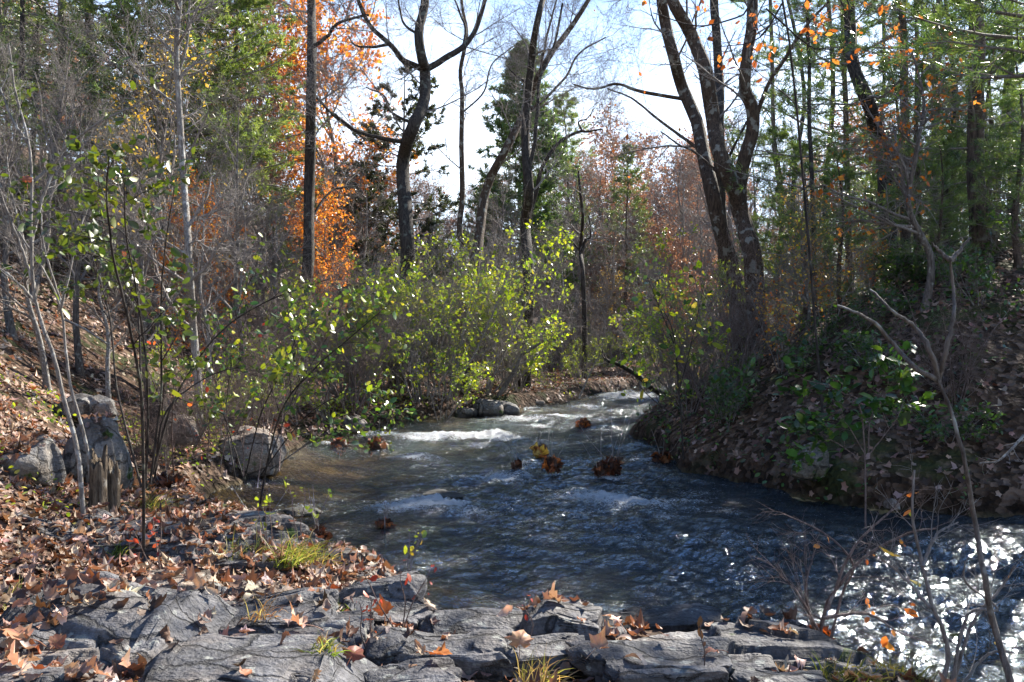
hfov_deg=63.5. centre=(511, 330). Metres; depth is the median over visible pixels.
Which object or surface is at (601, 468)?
leaf clump
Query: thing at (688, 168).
oak tree
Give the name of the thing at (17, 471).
ground cover
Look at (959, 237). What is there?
shrub
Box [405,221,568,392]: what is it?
leafy shrub
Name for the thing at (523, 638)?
fallen leaf
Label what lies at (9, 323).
bare sapling
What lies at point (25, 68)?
pine tree
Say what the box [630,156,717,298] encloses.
oak tree
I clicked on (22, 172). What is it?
bare shrub
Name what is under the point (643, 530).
stream water
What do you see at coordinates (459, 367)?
leafy shrub
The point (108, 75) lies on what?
pine tree
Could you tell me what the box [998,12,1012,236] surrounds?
bare tree
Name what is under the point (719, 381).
shrub
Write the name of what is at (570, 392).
ground cover
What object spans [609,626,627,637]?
loose stone
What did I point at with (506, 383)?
leaning tree
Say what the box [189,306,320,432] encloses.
bare shrub
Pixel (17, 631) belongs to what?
fallen leaf
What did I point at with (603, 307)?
young tree
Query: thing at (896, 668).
grass tuft
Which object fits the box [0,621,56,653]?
rock ledge
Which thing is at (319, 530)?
leaf clump
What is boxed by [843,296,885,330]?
shrub
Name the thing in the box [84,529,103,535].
fallen leaf
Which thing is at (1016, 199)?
young pine
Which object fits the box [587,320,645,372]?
leafy shrub
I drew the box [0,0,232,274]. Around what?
pine tree
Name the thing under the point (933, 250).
shrub
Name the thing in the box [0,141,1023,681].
ground
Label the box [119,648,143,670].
fallen leaf
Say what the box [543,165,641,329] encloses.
oak tree
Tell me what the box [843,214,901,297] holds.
yellow shrub
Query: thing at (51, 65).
oak tree
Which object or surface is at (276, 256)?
bare sapling
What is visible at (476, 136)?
sky
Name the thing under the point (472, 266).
leafy shrub
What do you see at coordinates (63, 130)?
bare sapling
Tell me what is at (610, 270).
oak tree
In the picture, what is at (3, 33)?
pine tree
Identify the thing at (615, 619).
fallen leaf
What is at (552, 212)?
oak tree
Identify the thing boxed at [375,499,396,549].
leaf clump
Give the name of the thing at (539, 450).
leaf clump
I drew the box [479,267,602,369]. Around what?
bare shrub
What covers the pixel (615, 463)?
leaf clump
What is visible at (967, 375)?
bare shrub
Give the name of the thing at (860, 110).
bare tree
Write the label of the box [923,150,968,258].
pine tree
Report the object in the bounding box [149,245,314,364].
bare shrub
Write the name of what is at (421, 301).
leafy shrub
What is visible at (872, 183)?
young pine
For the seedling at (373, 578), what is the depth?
4.25 m
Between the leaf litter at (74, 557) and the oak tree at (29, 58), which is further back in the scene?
the oak tree at (29, 58)
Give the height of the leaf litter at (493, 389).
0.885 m
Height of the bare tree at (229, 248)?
5.531 m
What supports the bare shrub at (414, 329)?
on the ground at (888, 481)
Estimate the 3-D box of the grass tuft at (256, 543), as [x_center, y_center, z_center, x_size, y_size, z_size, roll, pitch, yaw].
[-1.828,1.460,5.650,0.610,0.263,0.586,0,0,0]
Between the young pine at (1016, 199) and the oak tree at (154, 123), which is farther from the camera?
the oak tree at (154, 123)
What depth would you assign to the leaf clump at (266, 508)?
7.50 m
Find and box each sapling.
[0,0,133,296]
[0,29,120,340]
[0,32,173,515]
[0,101,69,392]
[1,141,136,473]
[2,47,149,376]
[48,184,154,417]
[60,98,213,390]
[139,67,308,407]
[156,164,275,424]
[246,180,325,386]
[607,260,730,458]
[837,237,1013,681]
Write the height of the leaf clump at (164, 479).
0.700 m
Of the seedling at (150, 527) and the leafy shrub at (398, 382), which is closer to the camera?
the seedling at (150, 527)
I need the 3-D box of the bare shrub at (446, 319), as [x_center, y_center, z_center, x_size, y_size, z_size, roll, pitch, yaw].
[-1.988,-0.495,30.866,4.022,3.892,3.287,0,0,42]
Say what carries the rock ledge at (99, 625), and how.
on the bedrock shelf
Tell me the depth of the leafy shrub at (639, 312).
15.07 m
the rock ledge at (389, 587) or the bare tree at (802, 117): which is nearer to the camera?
the rock ledge at (389, 587)
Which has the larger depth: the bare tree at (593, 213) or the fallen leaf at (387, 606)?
the bare tree at (593, 213)
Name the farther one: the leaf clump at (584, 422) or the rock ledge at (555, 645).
the leaf clump at (584, 422)
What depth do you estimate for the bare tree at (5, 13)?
26.34 m
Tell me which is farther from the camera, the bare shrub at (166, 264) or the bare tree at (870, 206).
the bare shrub at (166, 264)
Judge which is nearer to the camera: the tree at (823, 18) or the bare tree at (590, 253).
the tree at (823, 18)
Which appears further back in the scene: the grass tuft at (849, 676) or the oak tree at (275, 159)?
the oak tree at (275, 159)
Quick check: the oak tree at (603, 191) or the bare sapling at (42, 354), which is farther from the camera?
the oak tree at (603, 191)
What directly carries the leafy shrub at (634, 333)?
on the ground at (888, 481)
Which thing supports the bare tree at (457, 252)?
on the ground at (888, 481)
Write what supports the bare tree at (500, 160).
on the ground at (888, 481)
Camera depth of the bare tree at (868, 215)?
38.58 m
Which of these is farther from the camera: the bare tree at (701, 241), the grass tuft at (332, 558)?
the bare tree at (701, 241)
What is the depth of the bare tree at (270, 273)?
25.67 m
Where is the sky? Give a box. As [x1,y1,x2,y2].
[1,0,1023,277]
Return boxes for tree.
[0,0,47,92]
[0,0,47,124]
[0,0,83,228]
[0,0,148,245]
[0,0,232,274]
[0,3,70,155]
[0,36,59,252]
[2,0,88,163]
[2,0,114,194]
[4,0,264,307]
[14,0,24,235]
[16,0,116,218]
[29,55,112,268]
[30,20,133,171]
[47,0,305,342]
[67,28,263,358]
[68,35,124,156]
[76,0,273,437]
[111,1,288,313]
[113,0,217,336]
[115,82,188,170]
[133,0,338,263]
[140,129,284,406]
[144,0,336,351]
[149,167,253,371]
[153,0,414,348]
[181,46,393,329]
[203,195,257,360]
[209,157,299,369]
[244,160,333,333]
[255,139,338,305]
[257,0,419,355]
[264,0,414,381]
[267,0,544,389]
[281,175,395,349]
[300,196,366,350]
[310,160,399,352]
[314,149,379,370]
[319,145,414,337]
[329,165,422,363]
[333,65,465,301]
[352,159,443,277]
[385,167,450,286]
[389,160,450,309]
[389,180,441,333]
[396,231,439,325]
[411,160,465,350]
[411,176,461,365]
[412,180,468,328]
[413,0,649,379]
[420,216,454,347]
[436,213,481,319]
[437,169,500,358]
[439,172,509,294]
[441,40,604,355]
[453,224,505,377]
[454,168,515,293]
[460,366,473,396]
[462,0,659,387]
[462,151,522,357]
[462,160,504,323]
[466,0,745,358]
[481,191,544,354]
[496,328,546,397]
[505,141,596,357]
[509,184,572,307]
[517,220,567,369]
[532,150,621,361]
[534,218,586,370]
[535,90,622,347]
[537,145,605,350]
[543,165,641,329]
[546,169,610,378]
[552,147,609,262]
[560,100,667,328]
[567,145,651,352]
[572,206,644,366]
[573,228,637,356]
[573,266,627,364]
[574,147,638,357]
[577,129,695,346]
[580,143,670,360]
[581,0,925,340]
[600,129,681,252]
[601,173,668,344]
[611,254,668,391]
[616,141,743,317]
[617,172,705,356]
[617,207,664,359]
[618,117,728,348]
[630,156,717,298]
[631,216,705,359]
[633,202,670,285]
[639,0,889,445]
[642,117,772,317]
[645,144,735,340]
[648,135,714,321]
[654,130,737,317]
[660,285,700,366]
[676,29,787,253]
[685,0,787,358]
[690,142,780,306]
[692,116,823,314]
[707,0,926,312]
[708,197,761,288]
[724,0,855,313]
[726,171,767,259]
[734,0,945,293]
[734,111,829,314]
[756,157,831,288]
[756,183,857,346]
[759,152,844,301]
[762,0,965,285]
[769,107,875,303]
[769,198,835,313]
[784,92,893,293]
[786,0,805,313]
[799,133,875,293]
[806,14,990,311]
[807,0,968,276]
[813,0,1023,244]
[818,176,873,305]
[822,0,834,296]
[835,70,897,208]
[837,164,895,282]
[841,160,943,292]
[869,22,885,288]
[871,0,1023,266]
[887,0,1023,110]
[892,0,1023,249]
[899,122,942,248]
[908,0,999,228]
[913,19,919,241]
[921,40,998,211]
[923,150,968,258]
[943,0,956,263]
[992,25,1023,221]
[994,121,1022,222]
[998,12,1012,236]
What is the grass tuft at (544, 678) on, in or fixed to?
on the ground at (888, 481)
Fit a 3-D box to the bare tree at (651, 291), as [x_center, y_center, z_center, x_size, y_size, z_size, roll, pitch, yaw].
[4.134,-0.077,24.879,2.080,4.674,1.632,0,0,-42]
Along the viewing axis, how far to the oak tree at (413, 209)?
59.64 m
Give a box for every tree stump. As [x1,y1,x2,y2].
[88,444,109,511]
[108,456,120,511]
[145,378,169,458]
[989,206,1004,253]
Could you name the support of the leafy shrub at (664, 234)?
on the ground at (888, 481)
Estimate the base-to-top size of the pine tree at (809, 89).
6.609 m
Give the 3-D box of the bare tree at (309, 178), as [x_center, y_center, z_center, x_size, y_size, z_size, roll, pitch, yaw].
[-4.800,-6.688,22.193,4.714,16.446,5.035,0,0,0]
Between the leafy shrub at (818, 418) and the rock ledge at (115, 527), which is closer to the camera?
the rock ledge at (115, 527)
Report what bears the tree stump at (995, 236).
on the ground at (888, 481)
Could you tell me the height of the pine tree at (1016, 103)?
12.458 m
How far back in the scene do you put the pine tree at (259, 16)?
26.79 m
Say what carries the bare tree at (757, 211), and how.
on the ground at (888, 481)
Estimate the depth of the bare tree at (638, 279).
38.26 m
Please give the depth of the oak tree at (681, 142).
59.69 m
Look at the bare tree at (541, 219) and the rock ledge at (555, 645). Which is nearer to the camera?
the rock ledge at (555, 645)
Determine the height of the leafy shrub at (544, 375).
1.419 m
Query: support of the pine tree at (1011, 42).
on the ground at (888, 481)
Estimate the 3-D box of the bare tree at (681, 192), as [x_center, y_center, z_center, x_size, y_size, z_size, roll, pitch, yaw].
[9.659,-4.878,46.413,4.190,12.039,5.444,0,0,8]
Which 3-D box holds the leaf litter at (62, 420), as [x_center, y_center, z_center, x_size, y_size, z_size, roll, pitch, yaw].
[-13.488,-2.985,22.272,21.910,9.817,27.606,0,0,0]
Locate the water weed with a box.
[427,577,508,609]
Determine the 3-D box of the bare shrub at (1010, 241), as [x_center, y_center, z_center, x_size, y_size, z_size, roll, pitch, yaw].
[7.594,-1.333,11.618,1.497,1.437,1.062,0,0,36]
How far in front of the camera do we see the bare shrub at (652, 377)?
14.14 m
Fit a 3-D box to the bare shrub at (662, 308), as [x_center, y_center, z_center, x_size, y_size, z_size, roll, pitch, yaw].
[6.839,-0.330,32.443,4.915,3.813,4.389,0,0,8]
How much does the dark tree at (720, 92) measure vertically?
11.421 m
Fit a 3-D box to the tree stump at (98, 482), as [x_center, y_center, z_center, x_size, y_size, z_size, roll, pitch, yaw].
[-3.451,1.256,6.901,0.191,0.621,0.186,0,0,0]
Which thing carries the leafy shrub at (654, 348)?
on the ground at (888, 481)
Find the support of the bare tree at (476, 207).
on the ground at (888, 481)
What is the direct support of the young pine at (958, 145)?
on the ground at (888, 481)
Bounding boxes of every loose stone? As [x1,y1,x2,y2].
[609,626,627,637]
[623,606,645,611]
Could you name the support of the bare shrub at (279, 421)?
on the ground at (888, 481)
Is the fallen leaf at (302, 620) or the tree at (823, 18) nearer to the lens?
the fallen leaf at (302, 620)
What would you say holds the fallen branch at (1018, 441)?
on the ground at (888, 481)
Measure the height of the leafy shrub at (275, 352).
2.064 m
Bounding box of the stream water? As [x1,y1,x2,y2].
[211,384,1023,681]
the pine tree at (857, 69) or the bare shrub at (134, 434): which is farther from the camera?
the pine tree at (857, 69)
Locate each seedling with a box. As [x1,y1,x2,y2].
[124,517,161,569]
[252,494,277,546]
[284,477,331,548]
[356,591,380,648]
[358,560,436,626]
[404,530,426,571]
[522,595,533,636]
[697,615,705,665]
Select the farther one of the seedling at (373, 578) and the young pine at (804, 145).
the young pine at (804, 145)
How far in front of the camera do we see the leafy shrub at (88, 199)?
5.26 m
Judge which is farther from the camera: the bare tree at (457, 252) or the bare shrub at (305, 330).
the bare tree at (457, 252)
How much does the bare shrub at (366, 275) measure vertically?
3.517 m
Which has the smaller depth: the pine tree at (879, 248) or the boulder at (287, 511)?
the boulder at (287, 511)
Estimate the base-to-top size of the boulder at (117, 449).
0.811 m
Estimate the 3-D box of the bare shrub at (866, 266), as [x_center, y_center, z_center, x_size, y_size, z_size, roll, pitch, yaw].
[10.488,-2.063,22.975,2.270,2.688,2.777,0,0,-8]
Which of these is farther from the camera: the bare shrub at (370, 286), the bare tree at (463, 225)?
the bare tree at (463, 225)
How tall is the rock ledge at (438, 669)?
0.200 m
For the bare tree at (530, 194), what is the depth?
23.24 m
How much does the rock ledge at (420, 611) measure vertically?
0.183 m
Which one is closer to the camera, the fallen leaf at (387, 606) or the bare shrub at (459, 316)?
the fallen leaf at (387, 606)
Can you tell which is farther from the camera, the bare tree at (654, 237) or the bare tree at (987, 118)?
the bare tree at (654, 237)
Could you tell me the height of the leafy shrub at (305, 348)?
2.850 m
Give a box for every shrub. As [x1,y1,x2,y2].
[0,127,102,254]
[0,138,35,216]
[9,134,386,556]
[21,151,101,257]
[65,170,259,327]
[80,377,173,468]
[112,212,257,325]
[112,321,271,453]
[129,383,200,470]
[137,208,228,305]
[137,281,300,487]
[137,336,239,419]
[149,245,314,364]
[150,328,307,447]
[171,255,358,420]
[174,267,426,506]
[183,355,276,437]
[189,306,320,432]
[203,269,383,397]
[208,364,287,427]
[212,287,266,332]
[216,315,319,415]
[217,297,271,335]
[234,361,306,428]
[236,351,312,425]
[238,220,442,414]
[245,330,316,407]
[248,302,290,355]
[248,352,316,426]
[253,255,422,405]
[261,269,446,407]
[263,241,418,403]
[267,348,347,419]
[279,248,438,370]
[295,254,452,390]
[300,308,411,410]
[313,247,482,395]
[317,259,427,402]
[322,254,458,403]
[337,352,383,404]
[338,240,509,399]
[368,232,476,398]
[371,213,535,399]
[375,263,522,374]
[404,327,498,423]
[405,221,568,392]
[414,233,549,391]
[418,319,486,397]
[420,277,500,359]
[427,264,562,385]
[438,318,502,379]
[439,283,557,386]
[448,206,583,395]
[476,312,570,391]
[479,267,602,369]
[481,261,588,373]
[483,283,586,393]
[516,345,554,386]
[534,307,597,364]
[536,281,620,365]
[537,285,633,376]
[545,309,616,363]
[557,343,596,382]
[560,332,608,378]
[569,313,607,359]
[572,331,616,373]
[587,271,696,370]
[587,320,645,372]
[593,238,808,416]
[599,282,704,393]
[601,268,735,403]
[608,315,698,390]
[614,308,675,368]
[615,304,747,418]
[619,224,743,377]
[621,272,692,365]
[623,279,714,354]
[625,289,725,386]
[640,253,815,381]
[649,216,827,363]
[652,292,756,389]
[661,271,777,364]
[680,206,839,370]
[700,259,784,338]
[700,348,764,431]
[712,372,758,432]
[728,355,754,384]
[743,470,969,650]
[745,245,813,373]
[762,253,836,314]
[769,328,836,376]
[772,341,946,528]
[785,219,890,329]
[799,305,844,344]
[809,254,845,303]
[824,223,911,294]
[830,325,902,376]
[836,444,1023,681]
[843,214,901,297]
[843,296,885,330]
[845,238,912,285]
[846,228,911,286]
[866,253,926,283]
[866,283,924,312]
[871,234,925,287]
[879,271,1022,414]
[882,237,989,281]
[894,395,1005,443]
[903,206,968,262]
[923,237,981,288]
[934,241,1003,305]
[941,228,1006,253]
[973,199,1023,262]
[992,203,1023,259]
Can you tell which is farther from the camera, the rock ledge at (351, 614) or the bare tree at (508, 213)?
the bare tree at (508, 213)
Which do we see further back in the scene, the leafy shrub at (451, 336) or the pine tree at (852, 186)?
the pine tree at (852, 186)
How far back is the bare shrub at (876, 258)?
16.77 m
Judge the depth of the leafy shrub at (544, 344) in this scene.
19.88 m
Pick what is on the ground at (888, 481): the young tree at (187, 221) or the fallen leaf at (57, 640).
the young tree at (187, 221)
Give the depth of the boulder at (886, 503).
8.29 m
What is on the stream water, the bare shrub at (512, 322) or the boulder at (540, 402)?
the boulder at (540, 402)
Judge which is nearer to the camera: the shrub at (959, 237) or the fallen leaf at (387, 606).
the fallen leaf at (387, 606)
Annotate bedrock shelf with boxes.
[0,510,913,681]
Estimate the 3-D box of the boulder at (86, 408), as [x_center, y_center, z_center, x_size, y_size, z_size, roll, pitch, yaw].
[-5.249,0.942,10.249,0.823,0.325,0.620,0,0,0]
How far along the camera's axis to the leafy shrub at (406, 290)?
16.90 m
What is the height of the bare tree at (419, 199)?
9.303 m
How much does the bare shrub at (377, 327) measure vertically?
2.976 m
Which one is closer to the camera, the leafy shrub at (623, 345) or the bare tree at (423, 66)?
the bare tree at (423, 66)
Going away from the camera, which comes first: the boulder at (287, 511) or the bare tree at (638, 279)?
the boulder at (287, 511)
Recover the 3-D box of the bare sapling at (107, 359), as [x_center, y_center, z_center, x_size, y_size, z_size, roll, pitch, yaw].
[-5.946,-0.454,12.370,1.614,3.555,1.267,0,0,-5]
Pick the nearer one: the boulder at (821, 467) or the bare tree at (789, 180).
the boulder at (821, 467)
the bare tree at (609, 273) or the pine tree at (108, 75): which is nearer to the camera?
the pine tree at (108, 75)
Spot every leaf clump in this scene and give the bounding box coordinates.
[148,455,191,491]
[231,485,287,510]
[308,488,332,539]
[329,437,349,457]
[365,420,395,461]
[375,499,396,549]
[499,439,521,469]
[528,431,549,457]
[541,434,568,474]
[573,405,634,475]
[575,417,591,427]
[579,432,619,477]
[650,429,680,462]
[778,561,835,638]
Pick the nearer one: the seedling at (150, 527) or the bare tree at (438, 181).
the seedling at (150, 527)
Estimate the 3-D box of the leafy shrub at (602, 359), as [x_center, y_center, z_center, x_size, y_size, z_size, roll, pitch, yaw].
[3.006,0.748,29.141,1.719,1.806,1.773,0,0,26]
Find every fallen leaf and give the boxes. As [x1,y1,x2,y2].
[2,623,45,646]
[20,175,33,189]
[44,633,66,656]
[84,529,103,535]
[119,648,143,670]
[289,600,323,630]
[325,578,343,588]
[341,646,364,666]
[372,593,393,623]
[416,641,451,654]
[505,630,533,662]
[586,627,609,658]
[602,614,624,631]
[702,647,728,657]
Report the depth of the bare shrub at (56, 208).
25.06 m
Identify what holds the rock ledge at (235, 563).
on the bedrock shelf
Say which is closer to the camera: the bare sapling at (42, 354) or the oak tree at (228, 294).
the bare sapling at (42, 354)
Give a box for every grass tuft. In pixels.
[0,577,41,612]
[107,539,135,558]
[127,480,179,510]
[211,529,274,569]
[241,588,285,622]
[258,531,334,569]
[286,629,350,660]
[305,537,347,566]
[512,641,581,681]
[805,649,893,681]
[865,649,942,681]
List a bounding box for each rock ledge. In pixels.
[0,571,238,676]
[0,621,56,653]
[69,508,175,544]
[92,534,213,560]
[131,567,221,590]
[140,632,377,681]
[194,552,299,570]
[210,544,248,557]
[218,587,346,635]
[223,580,288,600]
[265,617,367,646]
[335,610,374,634]
[338,571,426,604]
[342,596,435,629]
[363,657,461,681]
[364,625,513,678]
[416,607,524,635]
[500,633,584,676]
[519,599,603,640]
[565,636,735,681]
[601,603,722,633]
[727,653,778,671]
[728,667,826,681]
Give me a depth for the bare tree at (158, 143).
22.61 m
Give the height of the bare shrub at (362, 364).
4.022 m
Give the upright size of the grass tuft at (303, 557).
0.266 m
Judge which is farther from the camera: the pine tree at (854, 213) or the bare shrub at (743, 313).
the pine tree at (854, 213)
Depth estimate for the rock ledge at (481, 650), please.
3.77 m
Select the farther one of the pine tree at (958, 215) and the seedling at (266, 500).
the pine tree at (958, 215)
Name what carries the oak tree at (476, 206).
on the ground at (888, 481)
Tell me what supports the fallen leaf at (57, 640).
on the bedrock shelf
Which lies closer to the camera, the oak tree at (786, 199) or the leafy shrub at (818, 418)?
the leafy shrub at (818, 418)
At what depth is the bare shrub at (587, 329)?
32.68 m
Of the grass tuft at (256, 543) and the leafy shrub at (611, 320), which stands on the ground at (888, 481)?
the leafy shrub at (611, 320)
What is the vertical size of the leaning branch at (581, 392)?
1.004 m
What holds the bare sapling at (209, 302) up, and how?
on the ground at (888, 481)
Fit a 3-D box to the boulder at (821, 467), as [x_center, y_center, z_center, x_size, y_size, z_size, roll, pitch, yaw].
[3.353,1.468,9.298,0.425,0.444,0.328,0,0,17]
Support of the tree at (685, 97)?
on the ground at (888, 481)
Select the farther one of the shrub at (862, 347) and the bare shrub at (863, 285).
the bare shrub at (863, 285)
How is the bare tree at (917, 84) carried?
on the ground at (888, 481)
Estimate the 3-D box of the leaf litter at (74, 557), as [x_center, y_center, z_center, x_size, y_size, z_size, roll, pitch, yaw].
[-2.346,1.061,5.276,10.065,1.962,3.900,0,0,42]
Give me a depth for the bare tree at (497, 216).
29.87 m
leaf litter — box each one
[0,206,433,496]
[0,395,956,681]
[186,362,699,440]
[634,246,1023,508]
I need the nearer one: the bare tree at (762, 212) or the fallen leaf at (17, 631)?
the fallen leaf at (17, 631)
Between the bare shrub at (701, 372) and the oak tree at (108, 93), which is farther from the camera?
the oak tree at (108, 93)
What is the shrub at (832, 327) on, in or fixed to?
on the ground at (888, 481)
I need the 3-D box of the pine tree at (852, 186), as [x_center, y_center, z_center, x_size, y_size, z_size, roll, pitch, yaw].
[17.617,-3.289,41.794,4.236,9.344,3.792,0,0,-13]
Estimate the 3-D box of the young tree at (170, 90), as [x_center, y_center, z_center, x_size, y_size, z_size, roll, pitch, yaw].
[-8.898,-3.300,20.285,4.487,8.345,4.452,0,0,36]
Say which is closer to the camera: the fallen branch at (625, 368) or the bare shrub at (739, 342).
the bare shrub at (739, 342)
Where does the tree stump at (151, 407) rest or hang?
on the ground at (888, 481)
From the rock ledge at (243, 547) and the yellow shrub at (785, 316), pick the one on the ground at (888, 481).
the yellow shrub at (785, 316)
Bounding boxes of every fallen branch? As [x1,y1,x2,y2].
[64,319,107,343]
[580,337,667,396]
[977,434,1023,473]
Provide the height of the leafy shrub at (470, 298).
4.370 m
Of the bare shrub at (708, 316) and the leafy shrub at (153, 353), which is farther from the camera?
the bare shrub at (708, 316)
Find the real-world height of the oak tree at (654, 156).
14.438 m
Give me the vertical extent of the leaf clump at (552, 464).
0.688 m
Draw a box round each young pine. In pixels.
[719,124,842,325]
[761,135,854,317]
[795,146,890,316]
[842,56,962,264]
[854,32,968,276]
[872,27,1023,252]
[891,138,982,283]
[924,17,1023,239]
[927,31,1023,236]
[943,44,1023,267]
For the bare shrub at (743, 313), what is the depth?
13.28 m
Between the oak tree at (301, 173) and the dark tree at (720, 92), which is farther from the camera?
the oak tree at (301, 173)
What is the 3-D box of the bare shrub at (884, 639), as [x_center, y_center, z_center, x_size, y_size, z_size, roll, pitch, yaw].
[1.866,1.390,4.499,1.158,1.355,0.785,0,0,-28]
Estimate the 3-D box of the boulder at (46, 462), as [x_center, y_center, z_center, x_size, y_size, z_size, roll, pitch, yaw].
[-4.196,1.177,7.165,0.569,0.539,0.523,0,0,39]
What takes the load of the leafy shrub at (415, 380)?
on the ground at (888, 481)
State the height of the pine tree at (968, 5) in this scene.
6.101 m
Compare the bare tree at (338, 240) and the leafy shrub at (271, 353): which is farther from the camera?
the bare tree at (338, 240)
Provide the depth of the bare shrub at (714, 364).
12.34 m
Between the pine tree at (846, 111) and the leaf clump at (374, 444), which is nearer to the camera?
the leaf clump at (374, 444)
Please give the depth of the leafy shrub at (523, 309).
19.80 m
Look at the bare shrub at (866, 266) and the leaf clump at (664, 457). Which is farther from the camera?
the bare shrub at (866, 266)
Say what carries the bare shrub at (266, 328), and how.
on the ground at (888, 481)
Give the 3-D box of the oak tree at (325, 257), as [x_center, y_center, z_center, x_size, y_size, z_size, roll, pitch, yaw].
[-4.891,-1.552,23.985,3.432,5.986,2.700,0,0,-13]
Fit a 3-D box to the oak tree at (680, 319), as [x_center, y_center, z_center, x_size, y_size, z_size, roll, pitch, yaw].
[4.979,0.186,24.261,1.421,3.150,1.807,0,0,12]
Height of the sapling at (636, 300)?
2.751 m
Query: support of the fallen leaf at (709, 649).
on the rock ledge at (676, 661)
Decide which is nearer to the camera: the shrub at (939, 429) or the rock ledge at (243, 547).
the rock ledge at (243, 547)
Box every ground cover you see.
[0,363,390,523]
[295,370,604,432]
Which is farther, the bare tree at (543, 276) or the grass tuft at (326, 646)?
the bare tree at (543, 276)
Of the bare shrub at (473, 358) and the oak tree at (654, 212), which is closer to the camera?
the bare shrub at (473, 358)
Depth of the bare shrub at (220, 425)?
10.70 m
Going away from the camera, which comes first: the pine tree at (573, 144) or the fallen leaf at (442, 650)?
the fallen leaf at (442, 650)
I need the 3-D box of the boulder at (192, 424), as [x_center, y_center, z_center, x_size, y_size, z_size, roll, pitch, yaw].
[-4.259,1.275,10.630,0.520,0.403,0.425,0,0,-18]
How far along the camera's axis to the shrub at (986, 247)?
12.78 m
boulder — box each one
[0,434,65,485]
[55,393,117,418]
[62,416,133,488]
[168,414,200,445]
[213,425,286,479]
[283,506,322,516]
[342,415,369,432]
[422,489,464,498]
[454,407,477,418]
[472,398,519,417]
[536,400,544,406]
[790,442,829,480]
[883,498,899,509]
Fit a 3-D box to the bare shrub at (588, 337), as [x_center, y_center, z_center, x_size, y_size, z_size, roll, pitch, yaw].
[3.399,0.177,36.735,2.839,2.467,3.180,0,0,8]
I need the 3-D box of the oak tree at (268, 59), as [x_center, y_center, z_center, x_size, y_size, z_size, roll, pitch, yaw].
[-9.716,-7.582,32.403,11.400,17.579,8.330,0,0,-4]
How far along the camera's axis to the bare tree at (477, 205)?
47.35 m
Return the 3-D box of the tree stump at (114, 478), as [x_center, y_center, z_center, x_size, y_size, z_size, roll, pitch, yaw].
[-3.370,1.323,6.999,0.139,0.522,0.137,0,0,-26]
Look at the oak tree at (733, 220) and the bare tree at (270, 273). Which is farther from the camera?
the oak tree at (733, 220)
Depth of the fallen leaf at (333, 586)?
4.85 m
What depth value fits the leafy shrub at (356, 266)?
17.26 m
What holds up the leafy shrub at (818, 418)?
on the ground at (888, 481)
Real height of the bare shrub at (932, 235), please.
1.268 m
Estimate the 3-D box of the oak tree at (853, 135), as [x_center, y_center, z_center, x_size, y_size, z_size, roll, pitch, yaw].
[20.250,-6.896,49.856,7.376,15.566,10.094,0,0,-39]
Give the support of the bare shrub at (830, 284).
on the ground at (888, 481)
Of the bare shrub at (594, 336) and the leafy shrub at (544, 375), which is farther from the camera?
the bare shrub at (594, 336)
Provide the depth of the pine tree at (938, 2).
18.54 m
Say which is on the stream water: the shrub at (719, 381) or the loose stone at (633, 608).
the loose stone at (633, 608)
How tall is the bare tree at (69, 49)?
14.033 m
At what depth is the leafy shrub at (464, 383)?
19.43 m
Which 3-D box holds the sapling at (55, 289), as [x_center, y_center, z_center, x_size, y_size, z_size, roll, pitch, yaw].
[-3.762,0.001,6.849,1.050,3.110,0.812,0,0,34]
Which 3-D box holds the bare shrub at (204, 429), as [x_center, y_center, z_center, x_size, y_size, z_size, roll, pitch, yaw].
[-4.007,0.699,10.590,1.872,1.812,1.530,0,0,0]
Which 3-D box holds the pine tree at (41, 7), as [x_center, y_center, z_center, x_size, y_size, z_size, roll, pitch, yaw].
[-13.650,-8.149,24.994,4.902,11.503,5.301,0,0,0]
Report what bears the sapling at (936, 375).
on the ground at (888, 481)
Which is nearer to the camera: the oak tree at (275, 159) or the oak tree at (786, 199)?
the oak tree at (275, 159)
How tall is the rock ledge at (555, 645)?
0.182 m
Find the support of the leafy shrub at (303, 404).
on the ground at (888, 481)
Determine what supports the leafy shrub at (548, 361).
on the ground at (888, 481)
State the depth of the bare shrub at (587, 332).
32.81 m
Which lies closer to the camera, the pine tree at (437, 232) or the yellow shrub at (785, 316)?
the yellow shrub at (785, 316)
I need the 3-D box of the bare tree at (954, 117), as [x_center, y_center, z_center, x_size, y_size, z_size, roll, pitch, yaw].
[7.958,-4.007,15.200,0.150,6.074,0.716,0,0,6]
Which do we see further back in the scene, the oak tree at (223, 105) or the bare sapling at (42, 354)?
the oak tree at (223, 105)
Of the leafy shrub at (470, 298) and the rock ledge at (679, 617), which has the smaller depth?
the rock ledge at (679, 617)
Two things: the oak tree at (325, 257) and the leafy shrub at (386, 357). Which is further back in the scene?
the oak tree at (325, 257)
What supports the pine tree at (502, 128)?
on the ground at (888, 481)
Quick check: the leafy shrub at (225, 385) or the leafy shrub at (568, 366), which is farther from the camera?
the leafy shrub at (568, 366)
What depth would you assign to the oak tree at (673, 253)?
32.83 m
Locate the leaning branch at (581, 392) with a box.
[578,353,600,398]
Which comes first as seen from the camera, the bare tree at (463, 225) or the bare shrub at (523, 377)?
the bare shrub at (523, 377)
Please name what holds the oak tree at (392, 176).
on the ground at (888, 481)
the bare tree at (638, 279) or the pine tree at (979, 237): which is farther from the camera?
the bare tree at (638, 279)
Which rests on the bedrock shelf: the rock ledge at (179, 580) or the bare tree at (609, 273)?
the rock ledge at (179, 580)

